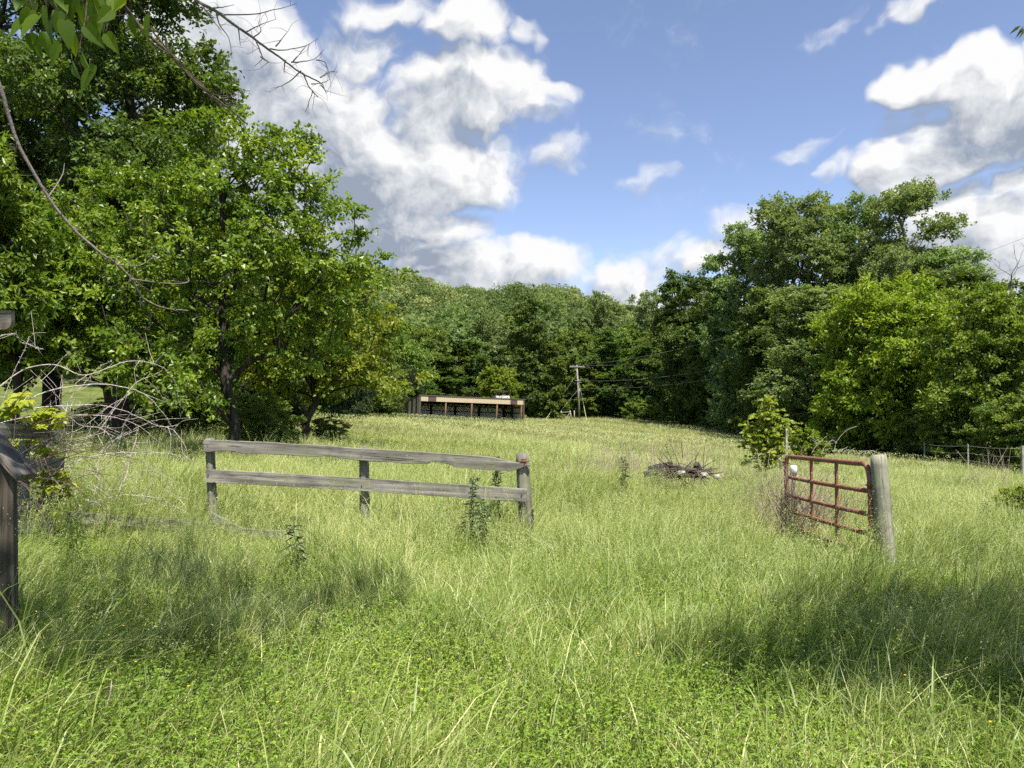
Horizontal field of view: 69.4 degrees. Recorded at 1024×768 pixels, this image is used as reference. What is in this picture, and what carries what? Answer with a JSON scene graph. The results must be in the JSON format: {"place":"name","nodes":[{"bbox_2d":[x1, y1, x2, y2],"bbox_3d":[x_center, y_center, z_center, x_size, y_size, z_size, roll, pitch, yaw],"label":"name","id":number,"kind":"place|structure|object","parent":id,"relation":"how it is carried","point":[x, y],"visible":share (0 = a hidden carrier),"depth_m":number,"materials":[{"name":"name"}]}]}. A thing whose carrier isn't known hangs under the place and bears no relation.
{"place":"outdoors","nodes":[
{"label":"outdoors","id":0,"kind":"place"},
{"bbox_2d":[0,310,14,329],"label":"timber beam","id":1,"kind":"structure","parent":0,"point":[7,319],"depth_m":3.89,"materials":[{"name":"grey wood"}]},
{"bbox_2d":[0,367,1023,767],"bbox_3d":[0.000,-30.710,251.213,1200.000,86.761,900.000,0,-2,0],"label":"ground","id":2,"kind":"structure","parent":0,"point":[84,397],"depth_m":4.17,"materials":[{"name":"green plant"}]},
{"bbox_2d":[0,431,36,667],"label":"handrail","id":3,"kind":"object","parent":2,"relation":"on","point":[15,467],"visible":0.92,"depth_m":4.18,"materials":[{"name":"grey wood"}]},
{"bbox_2d":[0,423,63,545],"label":"board fence","id":4,"kind":"object","parent":2,"relation":"on","point":[7,430],"visible":0.34,"depth_m":7.44,"materials":[{"name":"grey wood"}]},
{"bbox_2d":[0,391,77,517],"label":"creeper vine","id":5,"kind":"object","parent":4,"relation":"attached to","point":[18,405],"visible":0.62,"depth_m":7.41,"materials":[{"name":"plant"}]},
{"bbox_2d":[0,130,73,352],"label":"understorey tree","id":6,"kind":"object","parent":2,"relation":"on","point":[27,232],"visible":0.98,"depth_m":12.25,"materials":[{"name":"green plant"}]},
{"bbox_2d":[0,0,104,391],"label":"tall tree","id":7,"kind":"object","parent":2,"relation":"on","point":[42,166],"visible":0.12,"depth_m":23.23,"materials":[{"name":"green plant"}]},
{"bbox_2d":[0,206,109,450],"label":"understorey tree","id":8,"kind":"object","parent":2,"relation":"on","point":[62,274],"visible":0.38,"depth_m":14.91,"materials":[{"name":"green plant"}]},
{"bbox_2d":[44,512,94,597],"bbox_3d":[-3.349,1.331,5.556,0.418,0.722,0.404,0,-2,0],"label":"feathery weed","id":9,"kind":"object","parent":2,"relation":"on","point":[70,542],"visible":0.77,"depth_m":5.59,"materials":[{"name":"green plant"}]},
{"bbox_2d":[0,0,154,427],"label":"tall tree","id":10,"kind":"object","parent":2,"relation":"on","point":[53,376],"visible":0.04,"depth_m":27.72,"materials":[{"name":"green plant"}]},
{"bbox_2d":[53,495,106,585],"bbox_3d":[-3.594,1.296,6.169,0.409,0.795,0.383,0,-2,0],"label":"feathery weed","id":11,"kind":"object","parent":2,"relation":"on","point":[77,508],"visible":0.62,"depth_m":6.15,"materials":[{"name":"green plant"}]},
{"bbox_2d":[0,313,192,545],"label":"bramble bush","id":12,"kind":"object","parent":2,"relation":"on","point":[72,449],"visible":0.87,"depth_m":7.61,"materials":[{"name":"plant"}]},
{"bbox_2d":[65,397,160,436],"bbox_3d":[-13.029,1.176,23.911,2.939,1.545,2.745,0,-2,-8],"label":"shrub","id":13,"kind":"object","parent":2,"relation":"on","point":[94,422],"visible":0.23,"depth_m":23.81,"materials":[{"name":"green plant"}]},
{"bbox_2d":[54,256,186,440],"bbox_3d":[-11.155,-0.668,20.586,4.266,5.757,4.109,1,-2,-19],"label":"understorey tree","id":14,"kind":"object","parent":2,"relation":"on","point":[108,400],"visible":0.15,"depth_m":20.04,"materials":[{"name":"green plant"}]},
{"bbox_2d":[0,0,250,442],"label":"tall tree","id":15,"kind":"object","parent":2,"relation":"on","point":[115,71],"visible":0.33,"depth_m":21.43,"materials":[{"name":"green plant"}]},
{"bbox_2d":[65,511,213,531],"bbox_3d":[-4.151,1.569,8.351,1.581,0.140,0.036,7,-4,-14],"label":"fallen board","id":16,"kind":"object","parent":2,"relation":"on","point":[121,517],"visible":0.35,"depth_m":8.29,"materials":[{"name":"grey wood"}]},
{"bbox_2d":[102,72,239,429],"bbox_3d":[-14.847,-5.703,31.508,7.038,16.113,6.939,1,-2,-16],"label":"tall tree","id":17,"kind":"object","parent":2,"relation":"on","point":[145,112],"visible":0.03,"depth_m":31.16,"materials":[{"name":"green plant"}]},
{"bbox_2d":[0,0,342,329],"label":"overhanging tree","id":18,"kind":"object","parent":2,"relation":"on","point":[28,18],"visible":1,"depth_m":2.76,"materials":[{"name":"green plant"}]},
{"bbox_2d":[141,394,228,437],"bbox_3d":[-11.498,1.166,25.965,3.358,1.986,3.137,0,-2,8],"label":"shrub","id":19,"kind":"object","parent":2,"relation":"on","point":[196,418],"visible":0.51,"depth_m":25.44,"materials":[{"name":"green plant"}]},
{"bbox_2d":[151,218,293,424],"bbox_3d":[-16.314,-3.155,39.906,8.379,12.989,8.762,-1,-2,22],"label":"bushy tree","id":20,"kind":"object","parent":2,"relation":"on","point":[235,388],"visible":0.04,"depth_m":39.49,"materials":[{"name":"green plant"}]},
{"bbox_2d":[36,104,421,461],"bbox_3d":[-6.141,-1.937,16.075,8.534,8.362,4.991,0,-2,0],"label":"mulberry tree","id":21,"kind":"object","parent":2,"relation":"on","point":[273,252],"visible":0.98,"depth_m":15.60,"materials":[{"name":"green plant"}]},
{"bbox_2d":[210,512,313,540],"bbox_3d":[-2.780,1.597,8.275,1.299,0.298,0.043,0,-2,11],"label":"fallen board","id":22,"kind":"object","parent":2,"relation":"on","point":[237,533],"visible":0.36,"depth_m":8.30,"materials":[{"name":"grey wood"}]},
{"bbox_2d":[219,388,306,443],"bbox_3d":[-6.449,1.114,19.352,2.431,2.030,2.603,1,-2,-34],"label":"shrub","id":23,"kind":"object","parent":2,"relation":"on","point":[264,411],"visible":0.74,"depth_m":19.14,"materials":[{"name":"green plant"}]},
{"bbox_2d":[222,340,313,436],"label":"juniper tree","id":24,"kind":"object","parent":2,"relation":"on","point":[244,389],"visible":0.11,"depth_m":26.64,"materials":[{"name":"green plant"}]},
{"bbox_2d":[218,227,320,418],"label":"bushy tree","id":25,"kind":"object","parent":2,"relation":"on","point":[274,284],"depth_m":46.52,"materials":[{"name":"green plant"}]},
{"bbox_2d":[282,516,312,581],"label":"thistle","id":26,"kind":"object","parent":2,"relation":"on","point":[297,540],"visible":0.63,"depth_m":6.21,"materials":[{"name":"green plant"}]},
{"bbox_2d":[271,281,362,418],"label":"bushy tree","id":27,"kind":"object","parent":2,"relation":"on","point":[343,396],"visible":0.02,"depth_m":57.47,"materials":[{"name":"green plant"}]},
{"bbox_2d":[310,415,352,443],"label":"shrub","id":28,"kind":"object","parent":2,"relation":"on","point":[322,425],"visible":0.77,"depth_m":24.94,"materials":[{"name":"green plant"}]},
{"bbox_2d":[228,257,437,442],"bbox_3d":[-5.817,-0.857,23.988,7.038,6.667,4.068,0,-2,0],"label":"young tree","id":29,"kind":"object","parent":2,"relation":"on","point":[336,374],"visible":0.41,"depth_m":23.63,"materials":[{"name":"green plant"}]},
{"bbox_2d":[302,310,380,416],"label":"bushy tree","id":30,"kind":"object","parent":2,"relation":"on","point":[364,378],"visible":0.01,"depth_m":66.02,"materials":[{"name":"green plant"}]},
{"bbox_2d":[317,337,378,419],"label":"juniper tree","id":31,"kind":"object","parent":2,"relation":"on","point":[359,399],"visible":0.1,"depth_m":58.75,"materials":[{"name":"green plant"}]},
{"bbox_2d":[203,438,533,537],"bbox_3d":[-1.681,1.317,8.510,3.904,1.374,0.215,0,-2,5],"label":"plank fence","id":32,"kind":"object","parent":2,"relation":"on","point":[365,456],"visible":0.85,"depth_m":8.44,"materials":[{"name":"grey wood"}]},
{"bbox_2d":[352,299,404,408],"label":"bushy tree","id":33,"kind":"object","parent":2,"relation":"on","point":[390,342],"depth_m":92.67,"materials":[{"name":"green plant"}]},
{"bbox_2d":[359,342,415,417],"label":"bushy tree","id":34,"kind":"object","parent":2,"relation":"on","point":[391,404],"visible":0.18,"depth_m":71.19,"materials":[{"name":"green plant"}]},
{"bbox_2d":[371,315,419,346],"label":"broadleaf tree","id":35,"kind":"object","parent":2,"relation":"on","point":[408,325],"visible":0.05,"depth_m":125.34,"materials":[{"name":"green plant"}]},
{"bbox_2d":[368,330,442,415],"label":"bushy tree","id":36,"kind":"object","parent":2,"relation":"on","point":[413,356],"visible":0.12,"depth_m":98.46,"materials":[{"name":"green plant"}]},
{"bbox_2d":[395,365,426,415],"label":"juniper tree","id":37,"kind":"object","parent":2,"relation":"on","point":[414,385],"visible":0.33,"depth_m":93.22,"materials":[{"name":"green plant"}]},
{"bbox_2d":[401,322,465,394],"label":"broadleaf tree","id":38,"kind":"object","parent":2,"relation":"on","point":[424,334],"visible":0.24,"depth_m":120.37,"materials":[{"name":"green plant"}]},
{"bbox_2d":[210,207,675,370],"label":"hillside wood","id":39,"kind":"object","parent":2,"relation":"on","point":[418,301],"visible":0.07,"depth_m":242.69,"materials":[{"name":"green plant"}]},
{"bbox_2d":[421,354,476,404],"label":"broadleaf tree","id":40,"kind":"object","parent":2,"relation":"on","point":[441,361],"visible":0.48,"depth_m":117.29,"materials":[{"name":"green plant"}]},
{"bbox_2d":[428,301,491,396],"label":"broadleaf tree","id":41,"kind":"object","parent":2,"relation":"on","point":[456,327],"visible":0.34,"depth_m":126.16,"materials":[{"name":"green plant"}]},
{"bbox_2d":[400,395,525,421],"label":"pole shed","id":42,"kind":"structure","parent":2,"relation":"on","point":[479,407],"depth_m":86.41,"materials":[{"name":"beige wood"}]},
{"bbox_2d":[456,475,480,541],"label":"thistle","id":43,"kind":"object","parent":2,"relation":"on","point":[476,479],"visible":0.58,"depth_m":7.87,"materials":[{"name":"green plant"}]},
{"bbox_2d":[450,337,492,405],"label":"broadleaf tree","id":44,"kind":"object","parent":2,"relation":"on","point":[468,353],"visible":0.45,"depth_m":124.12,"materials":[{"name":"green plant"}]},
{"bbox_2d":[468,496,497,557],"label":"thistle","id":45,"kind":"object","parent":2,"relation":"on","point":[482,502],"visible":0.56,"depth_m":7.70,"materials":[{"name":"green plant"}]},
{"bbox_2d":[459,300,517,393],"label":"broadleaf tree","id":46,"kind":"object","parent":2,"relation":"on","point":[492,341],"visible":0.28,"depth_m":132.36,"materials":[{"name":"green plant"}]},
{"bbox_2d":[484,456,507,524],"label":"thistle","id":47,"kind":"object","parent":2,"relation":"on","point":[496,485],"visible":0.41,"depth_m":8.64,"materials":[{"name":"green plant"}]},
{"bbox_2d":[476,365,523,406],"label":"broadleaf tree","id":48,"kind":"object","parent":2,"relation":"on","point":[501,379],"visible":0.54,"depth_m":106.84,"materials":[{"name":"green plant"}]},
{"bbox_2d":[0,530,1023,767],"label":"herbs","id":49,"kind":"object","parent":2,"relation":"on","point":[501,764],"visible":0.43,"depth_m":3.81,"materials":[{"name":"green plant"}]},
{"bbox_2d":[491,310,542,413],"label":"broadleaf tree","id":50,"kind":"object","parent":2,"relation":"on","point":[508,316],"visible":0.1,"depth_m":138.61,"materials":[{"name":"green plant"}]},
{"bbox_2d":[506,292,555,418],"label":"broadleaf tree","id":51,"kind":"object","parent":2,"relation":"on","point":[527,362],"visible":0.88,"depth_m":118.80,"materials":[{"name":"green plant"}]},
{"bbox_2d":[519,290,571,364],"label":"broadleaf tree","id":52,"kind":"object","parent":2,"relation":"on","point":[560,312],"visible":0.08,"depth_m":158.72,"materials":[{"name":"green plant"}]},
{"bbox_2d":[535,340,567,419],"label":"poplar tree","id":53,"kind":"object","parent":2,"relation":"on","point":[554,400],"visible":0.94,"depth_m":117.46,"materials":[{"name":"green plant"}]},
{"bbox_2d":[547,326,604,414],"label":"broadleaf tree","id":54,"kind":"object","parent":2,"relation":"on","point":[584,344],"visible":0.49,"depth_m":138.32,"materials":[{"name":"green plant"}]},
{"bbox_2d":[569,365,584,418],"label":"utility pole","id":55,"kind":"object","parent":2,"relation":"on","point":[578,382],"visible":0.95,"depth_m":122.91,"materials":[{"name":"grey wood"}]},
{"bbox_2d":[147,414,1013,472],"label":"grass","id":56,"kind":"structure","parent":2,"relation":"on","point":[596,420],"depth_m":50.32,"materials":[{"name":"green plant"}]},
{"bbox_2d":[571,359,608,417],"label":"poplar tree","id":57,"kind":"object","parent":2,"relation":"on","point":[592,400],"visible":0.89,"depth_m":127.43,"materials":[{"name":"green plant"}]},
{"bbox_2d":[566,291,628,383],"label":"broadleaf tree","id":58,"kind":"object","parent":2,"relation":"on","point":[594,316],"visible":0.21,"depth_m":144.86,"materials":[{"name":"green plant"}]},
{"bbox_2d":[539,443,655,474],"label":"weed clump","id":59,"kind":"object","parent":2,"relation":"on","point":[601,462],"visible":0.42,"depth_m":17.77,"materials":[{"name":"green plant"}]},
{"bbox_2d":[577,328,634,417],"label":"broadleaf tree","id":60,"kind":"object","parent":2,"relation":"on","point":[609,339],"visible":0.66,"depth_m":128.42,"materials":[{"name":"green plant"}]},
{"bbox_2d":[617,456,630,495],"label":"thistle","id":61,"kind":"object","parent":2,"relation":"on","point":[625,475],"visible":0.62,"depth_m":13.41,"materials":[{"name":"green plant"}]},
{"bbox_2d":[597,320,654,412],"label":"broadleaf tree","id":62,"kind":"object","parent":2,"relation":"on","point":[628,335],"visible":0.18,"depth_m":136.06,"materials":[{"name":"green plant"}]},
{"bbox_2d":[538,433,717,487],"bbox_3d":[2.829,1.794,17.060,4.047,1.322,2.822,-1,-2,26],"label":"weed clump","id":63,"kind":"object","parent":2,"relation":"on","point":[632,464],"visible":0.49,"depth_m":16.85,"materials":[{"name":"green plant"}]},
{"bbox_2d":[619,401,653,419],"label":"shrub","id":64,"kind":"object","parent":2,"relation":"on","point":[634,414],"visible":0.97,"depth_m":117.07,"materials":[{"name":"green plant"}]},
{"bbox_2d":[615,342,665,419],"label":"broadleaf tree","id":65,"kind":"object","parent":2,"relation":"on","point":[641,393],"visible":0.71,"depth_m":121.21,"materials":[{"name":"green plant"}]},
{"bbox_2d":[619,289,669,376],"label":"broadleaf tree","id":66,"kind":"object","parent":2,"relation":"on","point":[645,309],"visible":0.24,"depth_m":138.84,"materials":[{"name":"green plant"}]},
{"bbox_2d":[649,406,663,421],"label":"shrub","id":67,"kind":"object","parent":2,"relation":"on","point":[657,416],"visible":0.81,"depth_m":107.64,"materials":[{"name":"green plant"}]},
{"bbox_2d":[635,322,682,418],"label":"broadleaf tree","id":68,"kind":"object","parent":2,"relation":"on","point":[645,338],"visible":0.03,"depth_m":126.46,"materials":[{"name":"green plant"}]},
{"bbox_2d":[641,267,714,426],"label":"woodland tree","id":69,"kind":"object","parent":2,"relation":"on","point":[674,336],"visible":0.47,"depth_m":99.11,"materials":[{"name":"green plant"}]},
{"bbox_2d":[643,447,726,487],"bbox_3d":[3.759,1.816,15.959,1.926,0.960,1.695,0,-2,0],"label":"board heap","id":70,"kind":"object","parent":2,"relation":"on","point":[692,472],"visible":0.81,"depth_m":15.82,"materials":[{"name":"wood"}]},
{"bbox_2d":[663,430,720,467],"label":"dead branch","id":71,"kind":"object","parent":70,"relation":"on","point":[683,446],"visible":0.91,"depth_m":15.96,"materials":[{"name":"wood"}]},
{"bbox_2d":[597,437,782,486],"bbox_3d":[4.166,1.899,17.983,4.339,1.307,2.795,0,-2,0],"label":"weed clump","id":72,"kind":"object","parent":2,"relation":"on","point":[727,461],"visible":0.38,"depth_m":17.74,"materials":[{"name":"green plant"}]},
{"bbox_2d":[670,278,723,414],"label":"woodland tree","id":73,"kind":"object","parent":2,"relation":"on","point":[690,297],"depth_m":111.95,"materials":[{"name":"green plant"}]},
{"bbox_2d":[679,286,742,431],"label":"woodland tree","id":74,"kind":"object","parent":2,"relation":"on","point":[698,366],"visible":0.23,"depth_m":91.48,"materials":[{"name":"green plant"}]},
{"bbox_2d":[691,220,789,433],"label":"sycamore tree","id":75,"kind":"object","parent":2,"relation":"on","point":[742,241],"visible":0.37,"depth_m":85.47,"materials":[{"name":"green plant"}]},
{"bbox_2d":[717,286,800,440],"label":"woodland tree","id":76,"kind":"object","parent":2,"relation":"on","point":[745,349],"visible":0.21,"depth_m":73.51,"materials":[{"name":"green plant"}]},
{"bbox_2d":[736,390,802,475],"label":"sapling","id":77,"kind":"object","parent":2,"relation":"on","point":[773,433],"visible":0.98,"depth_m":17.86,"materials":[{"name":"green plant"}]},
{"bbox_2d":[729,188,852,428],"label":"sycamore tree","id":78,"kind":"object","parent":2,"relation":"on","point":[789,227],"visible":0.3,"depth_m":76.75,"materials":[{"name":"green plant"}]},
{"bbox_2d":[790,465,796,517],"bbox_3d":[4.135,1.725,10.847,0.101,1.063,0.101,-2,-3,45],"label":"capped post","id":79,"kind":"object","parent":2,"relation":"on","point":[794,468],"visible":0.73,"depth_m":10.83,"materials":[{"name":"white plastic"}]},
{"bbox_2d":[677,446,910,542],"bbox_3d":[3.808,1.497,9.915,2.888,1.288,2.439,0,-2,0],"label":"vine tangle","id":80,"kind":"object","parent":2,"relation":"on","point":[795,508],"visible":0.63,"depth_m":9.85,"materials":[{"name":"plant"}]},
{"bbox_2d":[745,283,873,451],"bbox_3d":[24.133,-0.998,58.068,10.321,13.988,11.514,-1,-2,24],"label":"sycamore tree","id":81,"kind":"object","parent":2,"relation":"on","point":[795,394],"visible":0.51,"depth_m":56.88,"materials":[{"name":"green plant"}]},
{"bbox_2d":[789,425,831,467],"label":"yellow shrub","id":82,"kind":"object","parent":2,"relation":"on","point":[804,443],"visible":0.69,"depth_m":29.82,"materials":[{"name":"green plant"}]},
{"bbox_2d":[765,317,868,447],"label":"woodland tree","id":83,"kind":"object","parent":2,"relation":"on","point":[772,364],"depth_m":65.33,"materials":[{"name":"green plant"}]},
{"bbox_2d":[762,477,899,536],"bbox_3d":[4.540,1.723,10.556,1.907,0.940,1.984,0,-2,0],"label":"vine tangle","id":84,"kind":"object","parent":2,"relation":"on","point":[823,498],"visible":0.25,"depth_m":10.39,"materials":[{"name":"plant"}]},
{"bbox_2d":[797,190,884,294],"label":"sycamore tree","id":85,"kind":"object","parent":2,"relation":"on","point":[846,229],"visible":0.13,"depth_m":78.10,"materials":[{"name":"green plant"}]},
{"bbox_2d":[842,338,915,454],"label":"woodland tree","id":86,"kind":"object","parent":2,"relation":"on","point":[874,447],"visible":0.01,"depth_m":54.72,"materials":[{"name":"green plant"}]},
{"bbox_2d":[737,428,1023,475],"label":"wire fence","id":87,"kind":"object","parent":2,"relation":"on","point":[1022,458],"visible":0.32,"depth_m":34.87,"materials":[{"name":"grey wood"}]},
{"bbox_2d":[870,454,897,571],"bbox_3d":[3.735,1.479,7.404,0.262,1.549,0.184,0,-2,0],"label":"gate post","id":88,"kind":"object","parent":2,"relation":"on","point":[880,475],"visible":0.68,"depth_m":7.35,"materials":[{"name":"grey wood"}]},
{"bbox_2d":[784,454,874,553],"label":"tube gate","id":89,"kind":"structure","parent":88,"relation":"attached to","point":[837,486],"depth_m":8.39,"materials":[{"name":"brown metal"}]},
{"bbox_2d":[803,266,995,458],"bbox_3d":[25.613,-0.862,50.180,11.003,13.822,10.753,1,-2,-25],"label":"locust tree","id":90,"kind":"object","parent":2,"relation":"on","point":[891,318],"visible":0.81,"depth_m":48.82,"materials":[{"name":"green plant"}]},
{"bbox_2d":[881,409,935,460],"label":"shrub","id":91,"kind":"object","parent":2,"relation":"on","point":[908,446],"visible":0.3,"depth_m":45.52,"materials":[{"name":"green plant"}]},
{"bbox_2d":[844,175,977,294],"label":"sycamore tree","id":92,"kind":"object","parent":2,"relation":"on","point":[891,255],"visible":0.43,"depth_m":70.44,"materials":[{"name":"green plant"}]},
{"bbox_2d":[907,401,985,466],"bbox_3d":[24.733,3.064,41.866,4.198,4.414,3.921,0,-2,0],"label":"shrub","id":93,"kind":"object","parent":2,"relation":"on","point":[948,447],"visible":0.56,"depth_m":41.51,"materials":[{"name":"green plant"}]},
{"bbox_2d":[899,243,1000,300],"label":"sycamore tree","id":94,"kind":"object","parent":2,"relation":"on","point":[939,258],"visible":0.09,"depth_m":67.17,"materials":[{"name":"green plant"}]},
{"bbox_2d":[929,310,982,459],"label":"locust tree","id":95,"kind":"object","parent":2,"relation":"on","point":[959,316],"depth_m":53.77,"materials":[{"name":"green plant"}]},
{"bbox_2d":[902,278,1023,466],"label":"woodland tree","id":96,"kind":"object","parent":2,"relation":"on","point":[972,379],"visible":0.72,"depth_m":40.89,"materials":[{"name":"green plant"}]},
{"bbox_2d":[907,266,1018,460],"bbox_3d":[34.879,-1.481,58.533,12.152,16.281,11.514,1,-2,-28],"label":"woodland tree","id":97,"kind":"object","parent":2,"relation":"on","point":[950,278],"visible":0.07,"depth_m":56.96,"materials":[{"name":"green plant"}]},
{"bbox_2d":[956,442,1011,487],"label":"weed clump","id":98,"kind":"object","parent":2,"relation":"on","point":[992,464],"visible":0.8,"depth_m":16.99,"materials":[{"name":"green plant"}]},
{"bbox_2d":[957,397,1023,470],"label":"shrub","id":99,"kind":"object","parent":2,"relation":"on","point":[981,436],"visible":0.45,"depth_m":37.92,"materials":[{"name":"green plant"}]},
{"bbox_2d":[976,382,1023,473],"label":"shrub","id":100,"kind":"object","parent":2,"relation":"on","point":[1012,423],"visible":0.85,"depth_m":36.15,"materials":[{"name":"green plant"}]},
{"bbox_2d":[986,243,1023,299],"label":"bare tree","id":101,"kind":"object","parent":2,"relation":"on","point":[1011,280],"visible":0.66,"depth_m":58.22,"materials":[{"name":"grey plant"}]},
{"bbox_2d":[991,484,1023,516],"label":"shrub","id":102,"kind":"object","parent":2,"relation":"on","point":[1019,489],"visible":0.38,"depth_m":11.91,"materials":[{"name":"green plant"}]},
{"bbox_2d":[1001,278,1023,300],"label":"woodland tree","id":103,"kind":"object","parent":2,"relation":"on","point":[1016,283],"visible":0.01,"depth_m":58.61,"materials":[{"name":"green plant"}]},
{"bbox_2d":[0,0,1023,314],"label":"sky","id":104,"kind":"structure","parent":0,"point":[607,146],"materials":[{"name":"blue"}]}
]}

